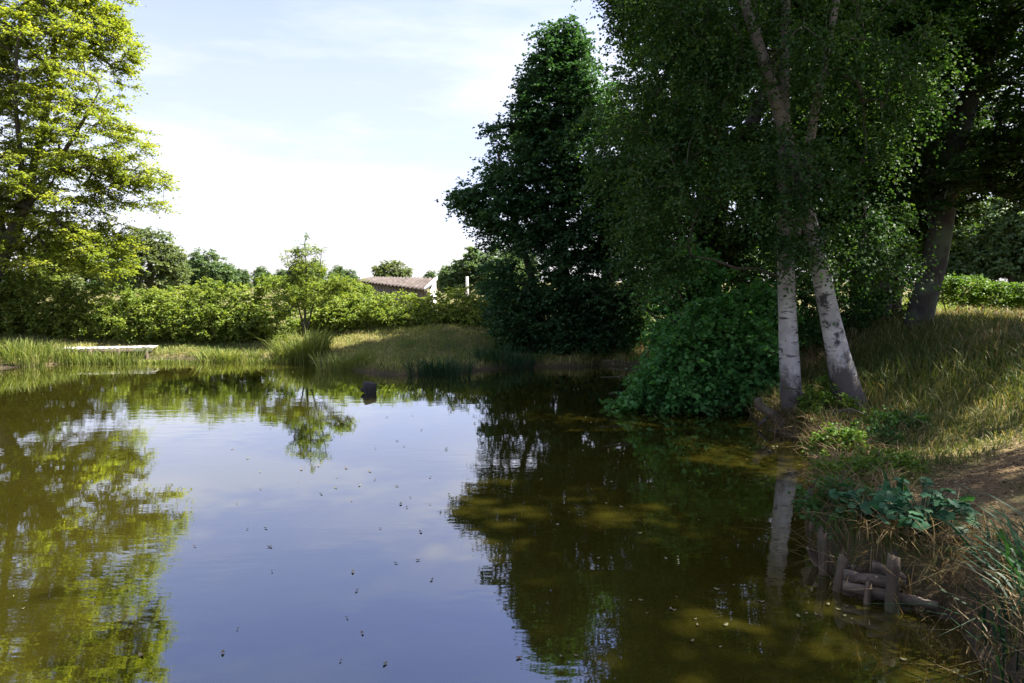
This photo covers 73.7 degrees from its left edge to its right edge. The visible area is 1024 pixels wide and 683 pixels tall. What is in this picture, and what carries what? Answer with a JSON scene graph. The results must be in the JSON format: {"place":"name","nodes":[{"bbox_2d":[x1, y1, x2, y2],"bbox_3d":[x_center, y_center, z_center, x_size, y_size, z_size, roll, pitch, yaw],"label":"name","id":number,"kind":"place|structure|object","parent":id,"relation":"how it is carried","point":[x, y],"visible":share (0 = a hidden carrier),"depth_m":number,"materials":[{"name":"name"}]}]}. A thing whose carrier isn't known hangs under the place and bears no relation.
{"place":"outdoors","nodes":[
{"label":"outdoors","id":0,"kind":"place"},
{"bbox_2d":[0,359,991,682],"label":"water","id":1,"kind":"structure","parent":0,"point":[124,489],"depth_m":5.83,"materials":[{"name":"liquid"}]},
{"bbox_2d":[0,336,52,367],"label":"reed clump","id":2,"kind":"object","parent":1,"relation":"on","point":[12,353],"visible":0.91,"depth_m":17.49,"materials":[{"name":"green plant"}]},
{"bbox_2d":[3,337,71,364],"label":"reed clump","id":3,"kind":"object","parent":1,"relation":"on","point":[39,349],"visible":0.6,"depth_m":18.04,"materials":[{"name":"green plant"}]},
{"bbox_2d":[40,341,108,363],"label":"reed clump","id":4,"kind":"object","parent":1,"relation":"on","point":[72,358],"visible":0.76,"depth_m":18.14,"materials":[{"name":"green plant"}]},
{"bbox_2d":[83,348,145,363],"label":"reed clump","id":5,"kind":"object","parent":1,"relation":"on","point":[107,358],"visible":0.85,"depth_m":18.15,"materials":[{"name":"green plant"}]},
{"bbox_2d":[126,357,198,363],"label":"reed clump","id":6,"kind":"object","parent":1,"relation":"on","point":[155,361],"visible":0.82,"depth_m":18.18,"materials":[{"name":"green plant"}]},
{"bbox_2d":[187,346,266,362],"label":"reed clump","id":7,"kind":"object","parent":1,"relation":"on","point":[218,357],"visible":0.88,"depth_m":18.46,"materials":[{"name":"green plant"}]},
{"bbox_2d":[245,356,292,363],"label":"reed clump","id":8,"kind":"object","parent":1,"relation":"on","point":[270,361],"visible":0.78,"depth_m":18.14,"materials":[{"name":"green plant"}]},
{"bbox_2d":[255,324,342,362],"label":"reed clump","id":9,"kind":"object","parent":1,"relation":"on","point":[298,348],"visible":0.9,"depth_m":18.34,"materials":[{"name":"green plant"}]},
{"bbox_2d":[308,341,383,370],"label":"reed clump","id":10,"kind":"object","parent":1,"relation":"on","point":[347,364],"visible":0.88,"depth_m":16.75,"materials":[{"name":"green plant"}]},
{"bbox_2d":[360,381,376,393],"bbox_3d":[-2.797,1.192,13.435,0.266,0.837,0.273,3,6,33],"label":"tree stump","id":11,"kind":"object","parent":1,"relation":"in","point":[369,387],"visible":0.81,"depth_m":13.31,"materials":[{"name":"grey wood"}]},
{"bbox_2d":[398,353,476,376],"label":"reed clump","id":12,"kind":"object","parent":1,"relation":"on","point":[446,370],"visible":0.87,"depth_m":15.82,"materials":[{"name":"green plant"}]},
{"bbox_2d":[469,341,544,368],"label":"reed clump","id":13,"kind":"object","parent":1,"relation":"on","point":[515,362],"visible":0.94,"depth_m":17.20,"materials":[{"name":"green plant"}]},
{"bbox_2d":[872,504,1023,646],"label":"reed clump","id":14,"kind":"object","parent":1,"relation":"in","point":[1012,561],"visible":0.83,"depth_m":4.01,"materials":[{"name":"green plant"}]},
{"bbox_2d":[891,540,1023,682],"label":"reed clump","id":15,"kind":"object","parent":1,"relation":"in","point":[1002,637],"visible":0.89,"depth_m":3.81,"materials":[{"name":"green plant"}]},
{"bbox_2d":[0,282,1023,682],"bbox_3d":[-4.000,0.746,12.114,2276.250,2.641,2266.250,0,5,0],"label":"ground","id":16,"kind":"structure","parent":0,"point":[994,486],"depth_m":5.85,"materials":[{"name":"green plant"}]},
{"bbox_2d":[1,257,69,308],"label":"hawthorn bush","id":17,"kind":"object","parent":16,"relation":"on","point":[7,273],"visible":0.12,"depth_m":21.61,"materials":[{"name":"green plant"}]},
{"bbox_2d":[28,235,92,295],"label":"tree","id":18,"kind":"object","parent":16,"relation":"on","point":[78,282],"visible":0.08,"depth_m":60.85,"materials":[{"name":"green plant"}]},
{"bbox_2d":[0,0,183,321],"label":"beech tree","id":19,"kind":"object","parent":16,"relation":"on","point":[25,189],"visible":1,"depth_m":19.15,"materials":[{"name":"green plant"}]},
{"bbox_2d":[78,253,118,291],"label":"tree","id":20,"kind":"object","parent":16,"relation":"on","point":[86,280],"visible":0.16,"depth_m":118.24,"materials":[{"name":"green plant"}]},
{"bbox_2d":[56,345,157,360],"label":"wooden jetty","id":21,"kind":"object","parent":16,"relation":"on","point":[113,349],"visible":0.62,"depth_m":18.89,"materials":[{"name":"grey wood"}]},
{"bbox_2d":[93,226,199,300],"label":"tree","id":22,"kind":"object","parent":16,"relation":"on","point":[168,265],"visible":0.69,"depth_m":49.09,"materials":[{"name":"green plant"}]},
{"bbox_2d":[0,268,312,344],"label":"bramble hedge","id":23,"kind":"object","parent":16,"relation":"on","point":[152,312],"visible":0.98,"depth_m":20.34,"materials":[{"name":"green plant"}]},
{"bbox_2d":[179,247,243,299],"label":"tree","id":24,"kind":"object","parent":16,"relation":"on","point":[205,266],"visible":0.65,"depth_m":68.89,"materials":[{"name":"green plant"}]},
{"bbox_2d":[220,262,236,279],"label":"tree","id":25,"kind":"object","parent":16,"relation":"on","point":[226,264],"visible":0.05,"depth_m":208.63,"materials":[{"name":"green plant"}]},
{"bbox_2d":[234,268,254,287],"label":"tree","id":26,"kind":"object","parent":16,"relation":"on","point":[246,276],"visible":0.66,"depth_m":168.44,"materials":[{"name":"green plant"}]},
{"bbox_2d":[250,266,274,285],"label":"tree","id":27,"kind":"object","parent":16,"relation":"on","point":[258,272],"visible":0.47,"depth_m":187.76,"materials":[{"name":"green plant"}]},
{"bbox_2d":[273,268,284,286],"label":"tree","id":28,"kind":"object","parent":16,"relation":"on","point":[280,272],"visible":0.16,"depth_m":198.26,"materials":[{"name":"green plant"}]},
{"bbox_2d":[282,267,314,286],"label":"tree","id":29,"kind":"object","parent":16,"relation":"on","point":[287,272],"visible":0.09,"depth_m":178.17,"materials":[{"name":"green plant"}]},
{"bbox_2d":[261,232,353,341],"bbox_3d":[-5.952,-1.519,20.032,2.869,3.411,1.662,0,5,0],"label":"young tree","id":30,"kind":"object","parent":16,"relation":"on","point":[295,295],"visible":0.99,"depth_m":19.99,"materials":[{"name":"green plant"}]},
{"bbox_2d":[0,320,627,371],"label":"bank grass","id":31,"kind":"structure","parent":16,"relation":"on","point":[379,363],"depth_m":19.29,"materials":[{"name":"green plant"}]},
{"bbox_2d":[312,262,326,281],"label":"tree","id":32,"kind":"object","parent":16,"relation":"on","point":[320,275],"visible":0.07,"depth_m":207.62,"materials":[{"name":"green plant"}]},
{"bbox_2d":[325,264,345,285],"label":"tree","id":33,"kind":"object","parent":16,"relation":"on","point":[340,269],"visible":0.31,"depth_m":187.88,"materials":[{"name":"green plant"}]},
{"bbox_2d":[298,274,378,308],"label":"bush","id":34,"kind":"object","parent":16,"relation":"on","point":[363,288],"visible":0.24,"depth_m":25.47,"materials":[{"name":"green plant"}]},
{"bbox_2d":[342,269,360,283],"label":"tree","id":35,"kind":"object","parent":16,"relation":"on","point":[351,274],"visible":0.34,"depth_m":148.71,"materials":[{"name":"green plant"}]},
{"bbox_2d":[370,259,413,277],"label":"tree","id":36,"kind":"object","parent":16,"relation":"on","point":[388,269],"visible":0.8,"depth_m":61.07,"materials":[{"name":"green plant"}]},
{"bbox_2d":[356,276,436,312],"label":"shed","id":37,"kind":"structure","parent":16,"relation":"on","point":[386,284],"depth_m":35.55,"materials":[{"name":"white paint"}]},
{"bbox_2d":[283,284,554,334],"bbox_3d":[-2.651,-1.015,21.917,9.006,1.896,3.241,1,5,9],"label":"bramble hedge","id":38,"kind":"object","parent":16,"relation":"on","point":[387,312],"visible":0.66,"depth_m":21.42,"materials":[{"name":"green plant"}]},
{"bbox_2d":[423,270,439,288],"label":"tree","id":39,"kind":"object","parent":16,"relation":"on","point":[431,274],"visible":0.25,"depth_m":168.63,"materials":[{"name":"green plant"}]},
{"bbox_2d":[437,266,457,292],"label":"tree","id":40,"kind":"object","parent":16,"relation":"on","point":[443,280],"visible":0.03,"depth_m":118.78,"materials":[{"name":"green plant"}]},
{"bbox_2d":[465,276,468,295],"bbox_3d":[-2.162,-1.833,32.968,0.174,2.598,0.167,0,5,0],"label":"wooden pole","id":41,"kind":"object","parent":16,"relation":"on","point":[467,280],"visible":0.26,"depth_m":32.84,"materials":[{"name":"white wood"}]},
{"bbox_2d":[436,246,502,299],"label":"tree","id":42,"kind":"object","parent":16,"relation":"on","point":[458,272],"visible":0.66,"depth_m":47.23,"materials":[{"name":"green plant"}]},
{"bbox_2d":[472,247,524,290],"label":"tree","id":43,"kind":"object","parent":16,"relation":"on","point":[498,255],"visible":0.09,"depth_m":108.22,"materials":[{"name":"green plant"}]},
{"bbox_2d":[481,299,555,353],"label":"elder bush","id":44,"kind":"object","parent":16,"relation":"on","point":[523,326],"visible":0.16,"depth_m":18.55,"materials":[{"name":"green plant"}]},
{"bbox_2d":[516,255,540,288],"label":"tree","id":45,"kind":"object","parent":16,"relation":"on","point":[523,273],"visible":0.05,"depth_m":117.98,"materials":[{"name":"green plant"}]},
{"bbox_2d":[434,14,660,357],"bbox_3d":[1.268,-4.052,18.323,6.833,9.283,4.790,0,5,0],"label":"alder tree","id":46,"kind":"object","parent":16,"relation":"on","point":[560,77],"visible":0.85,"depth_m":17.72,"materials":[{"name":"green plant"}]},
{"bbox_2d":[582,300,656,357],"bbox_3d":[2.873,-0.229,18.444,2.172,2.050,1.988,0,5,0],"label":"elder bush","id":47,"kind":"object","parent":16,"relation":"on","point":[625,330],"visible":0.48,"depth_m":17.99,"materials":[{"name":"green plant"}]},
{"bbox_2d":[597,280,672,341],"bbox_3d":[3.641,-0.856,19.567,2.601,1.864,1.891,0,5,0],"label":"elder bush","id":48,"kind":"object","parent":16,"relation":"on","point":[652,312],"visible":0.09,"depth_m":19.22,"materials":[{"name":"green plant"}]},
{"bbox_2d":[598,234,804,415],"bbox_3d":[3.401,-0.236,12.331,3.819,3.398,3.101,0,5,0],"label":"hazel bush","id":49,"kind":"object","parent":16,"relation":"on","point":[724,355],"visible":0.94,"depth_m":11.46,"materials":[{"name":"green plant"}]},
{"bbox_2d":[579,1,843,317],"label":"maple tree","id":50,"kind":"object","parent":16,"relation":"on","point":[613,67],"visible":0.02,"depth_m":20.46,"materials":[{"name":"green plant"}]},
{"bbox_2d":[580,0,891,288],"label":"tree","id":51,"kind":"object","parent":16,"relation":"on","point":[732,250],"visible":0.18,"depth_m":14.54,"materials":[{"name":"green plant"}]},
{"bbox_2d":[556,0,949,411],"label":"birch tree","id":52,"kind":"object","parent":16,"relation":"on","point":[842,374],"visible":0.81,"depth_m":9.40,"materials":[{"name":"green plant"}]},
{"bbox_2d":[754,397,782,425],"bbox_3d":[3.965,1.074,10.065,0.814,0.507,0.236,-1,5,-15],"label":"broken stub","id":53,"kind":"object","parent":16,"relation":"on","point":[764,409],"visible":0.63,"depth_m":9.97,"materials":[{"name":"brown wood"}]},
{"bbox_2d":[589,0,990,431],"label":"birch tree","id":54,"kind":"object","parent":16,"relation":"on","point":[708,32],"visible":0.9,"depth_m":9.40,"materials":[{"name":"green plant"}]},
{"bbox_2d":[570,308,1023,682],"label":"grass","id":55,"kind":"structure","parent":16,"relation":"on","point":[907,365],"depth_m":9.85,"materials":[{"name":"green plant"}]},
{"bbox_2d":[804,484,811,510],"bbox_3d":[2.818,1.741,6.528,0.072,0.770,0.050,0,5,0],"label":"wooden stake","id":56,"kind":"object","parent":16,"relation":"on","point":[808,490],"visible":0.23,"depth_m":6.50,"materials":[{"name":"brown wood"}]},
{"bbox_2d":[806,545,818,566],"bbox_3d":[2.329,1.898,5.298,0.115,0.677,0.054,0,5,0],"label":"wooden stake","id":57,"kind":"object","parent":16,"relation":"on","point":[813,556],"visible":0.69,"depth_m":5.26,"materials":[{"name":"brown wood"}]},
{"bbox_2d":[809,508,815,530],"bbox_3d":[2.659,1.769,6.058,0.059,0.799,0.056,0,5,0],"label":"wooden stake","id":58,"kind":"object","parent":16,"relation":"on","point":[812,525],"visible":0.23,"depth_m":6.02,"materials":[{"name":"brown wood"}]},
{"bbox_2d":[817,525,828,575],"bbox_3d":[2.337,1.813,5.144,0.099,0.874,0.066,0,5,0],"label":"wooden stake","id":59,"kind":"object","parent":16,"relation":"on","point":[822,544],"visible":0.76,"depth_m":5.11,"materials":[{"name":"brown wood"}]},
{"bbox_2d":[739,260,916,356],"bbox_3d":[6.957,-0.705,15.007,5.565,2.433,2.179,-2,6,-24],"label":"elder bush","id":60,"kind":"object","parent":16,"relation":"on","point":[812,325],"visible":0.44,"depth_m":14.56,"materials":[{"name":"green plant"}]},
{"bbox_2d":[781,373,888,449],"bbox_3d":[4.418,1.183,9.415,1.399,1.324,1.718,0,5,0],"label":"bramble bush","id":61,"kind":"object","parent":16,"relation":"on","point":[827,396],"visible":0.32,"depth_m":9.62,"materials":[{"name":"green plant"}]},
{"bbox_2d":[801,421,872,458],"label":"nettle plant","id":62,"kind":"object","parent":16,"relation":"on","point":[854,434],"visible":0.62,"depth_m":7.70,"materials":[{"name":"green plant"}]},
{"bbox_2d":[788,463,888,542],"bbox_3d":[2.636,1.276,5.451,0.862,0.708,0.769,-2,5,-21],"label":"nettle plant","id":63,"kind":"object","parent":16,"relation":"on","point":[813,504],"visible":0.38,"depth_m":5.45,"materials":[{"name":"green plant"}]},
{"bbox_2d":[832,551,848,591],"bbox_3d":[2.337,1.879,4.883,0.096,0.789,0.073,0,5,0],"label":"wooden stake","id":64,"kind":"object","parent":16,"relation":"on","point":[842,563],"visible":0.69,"depth_m":4.84,"materials":[{"name":"brown wood"}]},
{"bbox_2d":[804,448,904,489],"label":"nettle plant","id":65,"kind":"object","parent":16,"relation":"on","point":[858,462],"visible":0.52,"depth_m":6.29,"materials":[{"name":"green plant"}]},
{"bbox_2d":[848,564,862,572],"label":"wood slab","id":66,"kind":"structure","parent":16,"relation":"on","point":[853,568],"depth_m":4.85,"materials":[{"name":"wood"}]},
{"bbox_2d":[705,393,1023,682],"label":"hanging grass","id":67,"kind":"structure","parent":16,"relation":"on","point":[908,533],"depth_m":4.82,"materials":[{"name":"plant"}]},
{"bbox_2d":[833,413,907,447],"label":"nettle plant","id":68,"kind":"object","parent":16,"relation":"on","point":[884,431],"visible":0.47,"depth_m":8.11,"materials":[{"name":"green plant"}]},
{"bbox_2d":[829,483,912,526],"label":"mallow plant","id":69,"kind":"object","parent":16,"relation":"on","point":[855,495],"visible":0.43,"depth_m":5.15,"materials":[{"name":"green plant"}]},
{"bbox_2d":[733,3,1018,285],"bbox_3d":[12.125,-5.844,22.582,9.875,11.794,6.170,0,5,0],"label":"lime tree","id":70,"kind":"object","parent":16,"relation":"on","point":[966,226],"depth_m":21.56,"materials":[{"name":"green plant"}]},
{"bbox_2d":[736,0,1023,323],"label":"beech tree","id":71,"kind":"object","parent":16,"relation":"on","point":[971,200],"visible":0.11,"depth_m":14.88,"materials":[{"name":"green plant"}]},
{"bbox_2d":[856,464,906,519],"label":"dock plant","id":72,"kind":"object","parent":16,"relation":"on","point":[900,485],"visible":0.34,"depth_m":5.18,"materials":[{"name":"green plant"}]},
{"bbox_2d":[842,438,935,477],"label":"nettle plant","id":73,"kind":"object","parent":16,"relation":"on","point":[891,456],"visible":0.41,"depth_m":6.66,"materials":[{"name":"green plant"}]},
{"bbox_2d":[843,549,937,613],"bbox_3d":[2.545,1.837,4.625,0.565,0.917,0.171,3,6,33],"label":"timber revetment","id":74,"kind":"object","parent":16,"relation":"on","point":[887,580],"visible":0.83,"depth_m":4.59,"materials":[{"name":"grey wood"}]},
{"bbox_2d":[870,405,936,431],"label":"nettle plant","id":75,"kind":"object","parent":16,"relation":"on","point":[896,418],"visible":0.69,"depth_m":8.52,"materials":[{"name":"green plant"}]},
{"bbox_2d":[790,0,1023,329],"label":"beech tree","id":76,"kind":"object","parent":16,"relation":"on","point":[990,43],"visible":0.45,"depth_m":12.38,"materials":[{"name":"green plant"}]},
{"bbox_2d":[860,477,981,540],"bbox_3d":[2.930,1.217,4.906,0.802,0.431,0.643,0,5,0],"label":"mallow plant","id":77,"kind":"object","parent":16,"relation":"on","point":[876,503],"visible":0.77,"depth_m":4.82,"materials":[{"name":"green plant"}]},
{"bbox_2d":[855,409,1023,589],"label":"leaf litter","id":78,"kind":"object","parent":16,"relation":"on","point":[970,475],"visible":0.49,"depth_m":6.06,"materials":[{"name":"plant"}]},
{"bbox_2d":[906,207,976,289],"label":"tree","id":79,"kind":"object","parent":16,"relation":"on","point":[912,267],"visible":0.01,"depth_m":87.19,"materials":[{"name":"green plant"}]},
{"bbox_2d":[902,295,1022,314],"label":"grass field","id":80,"kind":"structure","parent":16,"relation":"on","point":[938,306],"depth_m":44.38,"materials":[{"name":"green plant"}]},
{"bbox_2d":[912,481,1023,589],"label":"reed clump","id":81,"kind":"object","parent":16,"relation":"on","point":[1000,534],"visible":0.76,"depth_m":4.28,"materials":[{"name":"green plant"}]},
{"bbox_2d":[945,195,1011,284],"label":"tree","id":82,"kind":"object","parent":16,"relation":"on","point":[957,259],"visible":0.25,"depth_m":82.81,"materials":[{"name":"green plant"}]},
{"bbox_2d":[937,271,1023,313],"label":"elder bush","id":83,"kind":"object","parent":16,"relation":"on","point":[977,294],"visible":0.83,"depth_m":19.13,"materials":[{"name":"green plant"}]},
{"bbox_2d":[954,194,1023,289],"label":"tree","id":84,"kind":"object","parent":16,"relation":"on","point":[1006,237],"visible":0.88,"depth_m":78.46,"materials":[{"name":"green plant"}]},
{"bbox_2d":[984,194,1023,282],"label":"tree","id":85,"kind":"object","parent":16,"relation":"on","point":[1021,278],"visible":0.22,"depth_m":78.56,"materials":[{"name":"green plant"}]},
{"bbox_2d":[0,0,1023,281],"label":"sky","id":86,"kind":"structure","parent":0,"point":[341,123],"materials":[{"name":"white"}]},
{"bbox_2d":[637,303,1023,464],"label":"dry grass","id":87,"kind":"structure","parent":0,"point":[938,312],"depth_m":11.06,"materials":[{"name":"plant"}]}
]}

